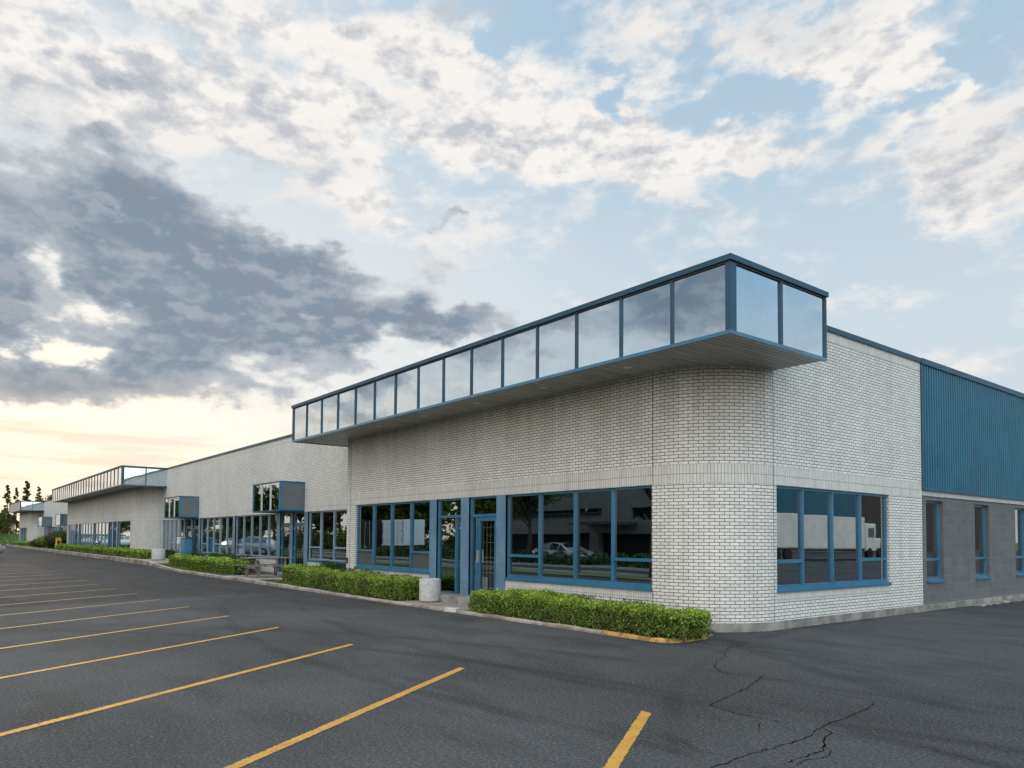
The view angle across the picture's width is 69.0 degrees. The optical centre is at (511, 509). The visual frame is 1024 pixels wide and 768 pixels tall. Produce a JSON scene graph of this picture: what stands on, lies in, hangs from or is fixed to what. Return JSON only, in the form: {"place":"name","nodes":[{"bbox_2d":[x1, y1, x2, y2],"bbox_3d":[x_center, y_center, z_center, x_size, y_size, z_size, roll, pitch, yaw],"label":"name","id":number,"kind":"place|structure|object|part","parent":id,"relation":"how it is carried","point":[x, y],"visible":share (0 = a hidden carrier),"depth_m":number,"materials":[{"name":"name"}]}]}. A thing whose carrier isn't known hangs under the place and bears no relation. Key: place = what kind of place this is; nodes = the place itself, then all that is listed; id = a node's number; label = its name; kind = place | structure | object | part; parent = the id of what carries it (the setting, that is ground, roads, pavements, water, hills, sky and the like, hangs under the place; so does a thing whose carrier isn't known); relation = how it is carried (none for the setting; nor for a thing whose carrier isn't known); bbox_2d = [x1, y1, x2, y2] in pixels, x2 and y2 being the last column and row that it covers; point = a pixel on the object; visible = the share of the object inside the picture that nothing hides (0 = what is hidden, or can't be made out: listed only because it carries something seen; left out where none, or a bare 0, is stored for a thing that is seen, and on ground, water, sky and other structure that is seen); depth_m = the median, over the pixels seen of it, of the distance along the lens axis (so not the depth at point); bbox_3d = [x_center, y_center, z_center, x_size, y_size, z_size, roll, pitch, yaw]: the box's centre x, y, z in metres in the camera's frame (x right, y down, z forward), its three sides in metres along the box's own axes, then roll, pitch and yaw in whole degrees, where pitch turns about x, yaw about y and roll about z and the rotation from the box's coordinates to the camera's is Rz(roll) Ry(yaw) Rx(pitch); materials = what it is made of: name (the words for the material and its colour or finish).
{"place":"outdoors","nodes":[
{"label":"outdoors","id":0,"kind":"place"},
{"bbox_2d":[140,558,169,562],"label":"walkway","id":1,"kind":"structure","parent":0,"point":[166,560],"depth_m":38.95,"materials":[{"name":"concrete"}]},
{"bbox_2d":[151,549,164,559],"bbox_3d":[-18.740,2.355,39.502,0.660,0.568,0.660,2,-3,-38],"label":"concrete bin","id":2,"kind":"object","parent":1,"relation":"on","point":[158,554],"visible":1,"depth_m":39.23,"materials":[{"name":"concrete"}]},
{"bbox_2d":[177,537,185,545],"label":"letter box","id":3,"kind":"object","parent":1,"relation":"on","point":[178,540],"visible":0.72,"depth_m":40.66,"materials":[{"name":"white metal"}]},
{"bbox_2d":[180,538,192,553],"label":"utility cabinet","id":4,"kind":"object","parent":1,"relation":"on","point":[186,545],"visible":0.61,"depth_m":40.05,"materials":[{"name":"blue metal"}]},
{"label":"door","id":5,"kind":"part","parent":4,"relation":"part of","materials":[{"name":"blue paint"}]},
{"bbox_2d":[230,574,286,579],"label":"walkway","id":6,"kind":"structure","parent":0,"point":[269,577],"depth_m":28.27,"materials":[{"name":"concrete"}]},
{"bbox_2d":[236,557,293,577],"bbox_3d":[-9.256,2.166,28.191,1.860,0.752,1.630,2,-3,-38],"label":"picnic table","id":7,"kind":"object","parent":6,"relation":"on","point":[257,568],"visible":0.86,"depth_m":28.06,"materials":[{"name":"grey wood"}]},
{"bbox_2d":[260,579,294,584],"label":"grass","id":8,"kind":"structure","parent":0,"point":[280,581],"depth_m":24.86,"materials":[{"name":"green plant"}]},
{"bbox_2d":[398,600,478,610],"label":"walkway","id":9,"kind":"structure","parent":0,"point":[444,605],"depth_m":17.52,"materials":[{"name":"concrete"}]},
{"bbox_2d":[419,578,440,601],"bbox_3d":[-2.013,1.961,18.296,0.524,0.553,0.524,2,-3,-38],"label":"concrete bin","id":10,"kind":"object","parent":9,"relation":"on","point":[429,589],"visible":1,"depth_m":18.07,"materials":[{"name":"concrete"}]},
{"bbox_2d":[0,545,1023,767],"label":"parking lot","id":11,"kind":"structure","parent":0,"point":[512,694],"depth_m":8.13,"materials":[{"name":"grey asphalt"}]},
{"bbox_2d":[0,545,4,553],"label":"parked car","id":12,"kind":"object","parent":11,"relation":"on","point":[1,549],"visible":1,"depth_m":51.94,"materials":[{"name":"grey paint"}]},
{"bbox_2d":[9,501,43,540],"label":"commercial building","id":13,"kind":"structure","parent":11,"relation":"on","point":[30,512],"depth_m":93.69,"materials":[{"name":"paint"}]},
{"bbox_2d":[20,528,26,540],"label":"window","id":14,"kind":"structure","parent":13,"relation":"in","point":[23,531],"depth_m":98.52,"materials":[{"name":"paint"}]},
{"bbox_2d":[6,593,136,604],"bbox_3d":[-11.314,2.216,18.088,0.088,0.001,5.659,0,-2,18],"label":"parking line","id":15,"kind":"object","parent":11,"relation":"on","point":[67,599],"visible":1,"depth_m":18.63,"materials":[{"name":"yellow paint"}]},
{"bbox_2d":[0,599,159,615],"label":"parking line","id":16,"kind":"object","parent":11,"relation":"on","point":[78,607],"visible":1,"depth_m":16.57,"materials":[{"name":"yellow paint"}]},
{"bbox_2d":[0,606,188,628],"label":"parking line","id":17,"kind":"object","parent":11,"relation":"on","point":[88,618],"visible":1,"depth_m":14.38,"materials":[{"name":"yellow paint"}]},
{"bbox_2d":[38,465,166,549],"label":"commercial building","id":18,"kind":"structure","parent":11,"relation":"on","point":[119,506],"depth_m":50.82,"materials":[{"name":"brick"}]},
{"bbox_2d":[43,527,47,535],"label":"window","id":19,"kind":"structure","parent":18,"relation":"in","point":[45,528],"depth_m":91.50,"materials":[{"name":"glass"}]},
{"bbox_2d":[68,524,74,543],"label":"window","id":20,"kind":"structure","parent":18,"relation":"in","point":[71,536],"depth_m":66.90,"materials":[{"name":"paint"}]},
{"bbox_2d":[79,523,92,545],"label":"window","id":21,"kind":"structure","parent":18,"relation":"in","point":[86,530],"depth_m":60.96,"materials":[{"name":"glass"}]},
{"bbox_2d":[94,522,107,546],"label":"window","id":22,"kind":"structure","parent":18,"relation":"in","point":[100,529],"depth_m":55.74,"materials":[{"name":"paint"}]},
{"bbox_2d":[113,521,116,546],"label":"entrance door","id":23,"kind":"structure","parent":18,"relation":"in","point":[115,523],"depth_m":51.83,"materials":[{"name":"blue paint"}]},
{"bbox_2d":[118,520,130,548],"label":"window","id":24,"kind":"structure","parent":18,"relation":"in","point":[124,526],"depth_m":49.50,"materials":[{"name":"glass"}]},
{"bbox_2d":[0,616,225,648],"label":"parking line","id":25,"kind":"object","parent":11,"relation":"on","point":[105,633],"visible":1,"depth_m":12.19,"materials":[{"name":"yellow paint"}]},
{"bbox_2d":[0,627,278,678],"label":"parking line","id":26,"kind":"object","parent":11,"relation":"on","point":[129,654],"visible":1,"depth_m":9.96,"materials":[{"name":"yellow paint"}]},
{"bbox_2d":[0,644,352,735],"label":"parking line","id":27,"kind":"object","parent":11,"relation":"on","point":[107,706],"visible":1,"depth_m":7.45,"materials":[{"name":"yellow paint"}]},
{"bbox_2d":[6,544,443,610],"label":"kerb","id":28,"kind":"structure","parent":11,"relation":"on","point":[135,561],"depth_m":28.27,"materials":[{"name":"concrete"}]},
{"bbox_2d":[224,667,464,767],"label":"parking line","id":29,"kind":"object","parent":11,"relation":"on","point":[253,758],"visible":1,"depth_m":6.36,"materials":[{"name":"yellow paint"}]},
{"bbox_2d":[45,546,713,636],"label":"planting bed","id":30,"kind":"object","parent":11,"relation":"on","point":[253,572],"visible":0.18,"depth_m":19.52,"materials":[{"name":"soil"}]},
{"bbox_2d":[10,540,28,545],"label":"hedge","id":31,"kind":"object","parent":30,"relation":"on","point":[20,543],"visible":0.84,"depth_m":90.76,"materials":[{"name":"green plant"}]},
{"bbox_2d":[33,535,50,547],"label":"shrub","id":32,"kind":"object","parent":30,"relation":"on","point":[40,543],"visible":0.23,"depth_m":72.76,"materials":[{"name":"green plant"}]},
{"bbox_2d":[42,530,57,548],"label":"shrub","id":33,"kind":"object","parent":30,"relation":"on","point":[47,538],"visible":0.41,"depth_m":70.94,"materials":[{"name":"green plant"}]},
{"bbox_2d":[50,528,66,544],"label":"shrub","id":34,"kind":"object","parent":30,"relation":"on","point":[62,534],"visible":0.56,"depth_m":68.86,"materials":[{"name":"green plant"}]},
{"bbox_2d":[18,545,99,554],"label":"lawn","id":35,"kind":"structure","parent":30,"relation":"on","point":[63,550],"depth_m":71.04,"materials":[{"name":"green plant"}]},
{"bbox_2d":[27,538,44,547],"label":"shrub","id":36,"kind":"object","parent":35,"relation":"on","point":[35,545],"visible":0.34,"depth_m":76.36,"materials":[{"name":"green plant"}]},
{"bbox_2d":[54,543,74,550],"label":"hedge","id":37,"kind":"object","parent":30,"relation":"on","point":[63,546],"visible":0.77,"depth_m":63.29,"materials":[{"name":"green plant"}]},
{"bbox_2d":[70,544,107,553],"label":"hedge","id":38,"kind":"object","parent":30,"relation":"on","point":[93,549],"visible":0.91,"depth_m":54.34,"materials":[{"name":"green plant"}]},
{"bbox_2d":[99,547,130,556],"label":"hedge","id":39,"kind":"object","parent":30,"relation":"on","point":[113,551],"visible":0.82,"depth_m":46.84,"materials":[{"name":"green plant"}]},
{"bbox_2d":[120,548,151,558],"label":"hedge","id":40,"kind":"object","parent":30,"relation":"on","point":[139,553],"visible":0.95,"depth_m":41.86,"materials":[{"name":"green plant"}]},
{"bbox_2d":[165,549,176,557],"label":"ground cover","id":41,"kind":"object","parent":30,"relation":"on","point":[168,552],"visible":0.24,"depth_m":42.73,"materials":[{"name":"green plant"}]},
{"bbox_2d":[168,554,248,574],"bbox_3d":[-13.739,2.372,33.389,0.924,0.736,9.839,2,-3,-38],"label":"hedge","id":42,"kind":"object","parent":30,"relation":"on","point":[224,565],"visible":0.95,"depth_m":31.74,"materials":[{"name":"green plant"}]},
{"bbox_2d":[187,551,259,570],"bbox_3d":[-13.818,2.398,35.518,1.010,0.837,10.344,2,-3,-38],"label":"ground cover","id":43,"kind":"object","parent":30,"relation":"on","point":[231,555],"visible":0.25,"depth_m":34.19,"materials":[{"name":"green plant"}]},
{"bbox_2d":[281,563,342,581],"bbox_3d":[-6.761,2.146,25.165,0.956,0.642,3.612,2,-3,-38],"label":"hedge","id":44,"kind":"object","parent":30,"relation":"on","point":[289,570],"visible":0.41,"depth_m":25.57,"materials":[{"name":"green plant"}]},
{"bbox_2d":[316,560,345,570],"bbox_3d":[-5.927,2.110,25.549,0.983,0.737,3.855,2,-3,-38],"label":"ground cover","id":45,"kind":"object","parent":30,"relation":"on","point":[330,564],"visible":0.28,"depth_m":25.21,"materials":[{"name":"green plant"}]},
{"bbox_2d":[293,568,420,600],"bbox_3d":[-4.549,2.035,21.236,0.921,0.650,6.855,2,-3,-38],"label":"hedge","id":46,"kind":"object","parent":30,"relation":"on","point":[388,587],"visible":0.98,"depth_m":20.26,"materials":[{"name":"green plant"}]},
{"bbox_2d":[336,567,413,583],"bbox_3d":[-3.848,2.005,21.227,0.470,0.629,5.241,2,-3,-38],"label":"ground cover","id":47,"kind":"object","parent":30,"relation":"on","point":[377,572],"visible":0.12,"depth_m":21.62,"materials":[{"name":"green plant"}]},
{"bbox_2d":[525,594,647,603],"bbox_3d":[1.113,1.892,14.999,0.402,0.454,4.501,2,-3,-38],"label":"ground cover","id":48,"kind":"object","parent":30,"relation":"on","point":[625,599],"visible":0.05,"depth_m":13.81,"materials":[{"name":"green plant"}]},
{"bbox_2d":[467,587,712,641],"bbox_3d":[1.147,1.825,13.950,0.964,0.606,5.842,2,-3,-38],"label":"hedge","id":49,"kind":"object","parent":30,"relation":"on","point":[662,621],"visible":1,"depth_m":13.10,"materials":[{"name":"green plant"}]},
{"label":"lawn","id":50,"kind":"structure","parent":30,"relation":"on","visible":0},
{"bbox_2d":[159,563,230,574],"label":"grass","id":51,"kind":"structure","parent":50,"relation":"on","point":[177,567],"depth_m":32.53,"materials":[{"name":"green plant"}]},
{"bbox_2d":[444,607,460,612],"bbox_3d":[-1.299,2.171,16.188,0.361,0.100,0.167,-1,-3,35],"label":"broken kerb block","id":52,"kind":"object","parent":11,"relation":"on","point":[451,609],"depth_m":16.13,"materials":[{"name":"concrete"}]},
{"bbox_2d":[456,610,606,633],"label":"kerb","id":53,"kind":"structure","parent":11,"relation":"on","point":[565,626],"depth_m":13.97,"materials":[{"name":"concrete"}]},
{"bbox_2d":[161,253,1023,632],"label":"commercial building","id":54,"kind":"structure","parent":11,"relation":"on","point":[733,443],"depth_m":15.63,"materials":[{"name":"white brick"}]},
{"bbox_2d":[163,519,183,552],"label":"window","id":55,"kind":"structure","parent":54,"relation":"in","point":[172,529],"depth_m":45.06,"materials":[{"name":"paint"}]},
{"bbox_2d":[186,519,190,537],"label":"entrance door","id":56,"kind":"structure","parent":54,"relation":"in","point":[188,521],"depth_m":42.39,"materials":[{"name":"blue paint"}]},
{"bbox_2d":[193,518,197,552],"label":"entrance door","id":57,"kind":"structure","parent":54,"relation":"in","point":[195,527],"depth_m":41.25,"materials":[{"name":"blue paint"}]},
{"bbox_2d":[201,516,232,554],"bbox_3d":[-15.168,1.340,38.230,0.155,1.942,5.404,2,-3,-38],"label":"window","id":58,"kind":"structure","parent":54,"relation":"in","point":[216,532],"depth_m":38.30,"materials":[{"name":"glass"}]},
{"bbox_2d":[236,514,276,556],"bbox_3d":[-11.619,1.192,33.747,0.155,1.942,5.404,2,-3,-38],"label":"window","id":59,"kind":"structure","parent":54,"relation":"in","point":[256,535],"depth_m":33.73,"materials":[{"name":"glass"}]},
{"bbox_2d":[280,513,300,571],"bbox_3d":[-9.083,1.379,31.155,0.880,2.480,1.060,2,-3,-38],"label":"entrance door","id":60,"kind":"structure","parent":54,"relation":"in","point":[285,517],"depth_m":31.08,"materials":[{"name":"blue paint"}]},
{"bbox_2d":[293,512,303,564],"bbox_3d":[-8.505,1.331,29.821,0.130,2.480,1.130,2,-3,-38],"label":"entrance door","id":61,"kind":"structure","parent":54,"relation":"in","point":[298,548],"depth_m":29.96,"materials":[{"name":"blue paint"}]},
{"bbox_2d":[306,509,346,563],"bbox_3d":[-6.180,0.964,26.877,0.155,1.942,5.674,2,-3,-38],"label":"window","id":62,"kind":"structure","parent":54,"relation":"in","point":[327,529],"depth_m":27.82,"materials":[{"name":"glass"}]},
{"bbox_2d":[354,500,429,573],"bbox_3d":[-3.456,0.767,21.263,0.155,1.942,4.304,2,-3,-38],"label":"window","id":63,"kind":"structure","parent":54,"relation":"in","point":[394,537],"depth_m":21.18,"materials":[{"name":"blue paint"}]},
{"bbox_2d":[470,496,495,593],"bbox_3d":[-0.665,0.920,17.745,0.130,2.480,1.110,2,-3,-38],"label":"entrance door","id":64,"kind":"structure","parent":54,"relation":"in","point":[482,509],"depth_m":17.83,"materials":[{"name":"blue paint"}]},
{"bbox_2d":[504,485,651,591],"bbox_3d":[1.238,0.571,15.334,0.155,1.942,4.374,2,-3,-38],"label":"window","id":65,"kind":"structure","parent":54,"relation":"in","point":[601,538],"depth_m":15.13,"materials":[{"name":"glass"}]},
{"bbox_2d":[776,485,891,592],"bbox_3d":[6.426,0.585,14.775,4.334,1.942,0.155,2,-3,-38],"label":"window","id":66,"kind":"structure","parent":54,"relation":"in","point":[827,539],"depth_m":14.68,"materials":[{"name":"blue paint"}]},
{"bbox_2d":[926,501,945,582],"bbox_3d":[9.943,0.750,17.618,0.964,1.924,0.185,2,-3,-38],"label":"window","id":67,"kind":"structure","parent":54,"relation":"in","point":[932,507],"depth_m":17.77,"materials":[{"name":"blue paint"}]},
{"bbox_2d":[975,505,991,579],"bbox_3d":[12.163,0.833,19.372,0.964,1.924,0.185,2,-3,-38],"label":"window","id":68,"kind":"structure","parent":54,"relation":"in","point":[980,517],"depth_m":19.54,"materials":[{"name":"glass"}]},
{"bbox_2d":[1015,508,1023,576],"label":"window","id":69,"kind":"structure","parent":54,"relation":"in","point":[1019,513],"depth_m":21.30,"materials":[{"name":"blue paint"}]},
{"bbox_2d":[603,711,650,767],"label":"parking line","id":70,"kind":"object","parent":11,"relation":"on","point":[625,744],"visible":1,"depth_m":5.88,"materials":[{"name":"yellow paint"}]},
{"bbox_2d":[603,631,707,642],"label":"kerb","id":71,"kind":"structure","parent":11,"relation":"on","point":[637,637],"depth_m":11.88,"materials":[{"name":"yellow paint"}]},
{"bbox_2d":[710,606,1013,767],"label":"asphalt cracks","id":72,"kind":"object","parent":11,"relation":"on","point":[824,745],"visible":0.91,"depth_m":6.47,"materials":[{"name":"black asphalt"}]},
{"bbox_2d":[973,598,1023,605],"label":"kerb","id":73,"kind":"structure","parent":11,"relation":"on","point":[1003,601],"depth_m":19.39,"materials":[{"name":"concrete"}]},
{"bbox_2d":[0,0,1023,530],"label":"sky","id":74,"kind":"structure","parent":0,"point":[218,218],"materials":[{"name":"blue"}]},
{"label":"embankment","id":75,"kind":"structure","parent":0,"visible":0},
{"bbox_2d":[0,510,12,529],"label":"tree","id":76,"kind":"object","parent":75,"relation":"on","point":[2,519],"visible":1,"depth_m":124.12,"materials":[{"name":"green plant"}]},
{"bbox_2d":[0,485,15,533],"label":"conifer","id":77,"kind":"object","parent":75,"relation":"on","point":[7,497],"visible":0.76,"depth_m":132.75,"materials":[{"name":"green plant"}]},
{"bbox_2d":[0,515,15,532],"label":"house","id":78,"kind":"structure","parent":75,"relation":"on","point":[13,526],"depth_m":148.39,"materials":[{"name":"grey"}]},
{"bbox_2d":[0,533,18,544],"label":"grass","id":79,"kind":"structure","parent":75,"relation":"on","point":[4,537],"depth_m":123.01,"materials":[{"name":"green plant"}]},
{"bbox_2d":[12,487,19,533],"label":"conifer","id":80,"kind":"object","parent":75,"relation":"on","point":[15,520],"visible":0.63,"depth_m":135.21,"materials":[{"name":"green plant"}]},
{"bbox_2d":[16,481,30,532],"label":"conifer","id":81,"kind":"object","parent":75,"relation":"on","point":[26,492],"visible":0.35,"depth_m":132.88,"materials":[{"name":"green plant"}]},
{"bbox_2d":[35,487,41,500],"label":"conifer","id":82,"kind":"object","parent":75,"relation":"on","point":[39,492],"visible":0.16,"depth_m":135.74,"materials":[{"name":"green plant"}]},
{"bbox_2d":[36,494,51,500],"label":"tree","id":83,"kind":"object","parent":75,"relation":"on","point":[47,498],"visible":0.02,"depth_m":129.10,"materials":[{"name":"green plant"}]}
]}

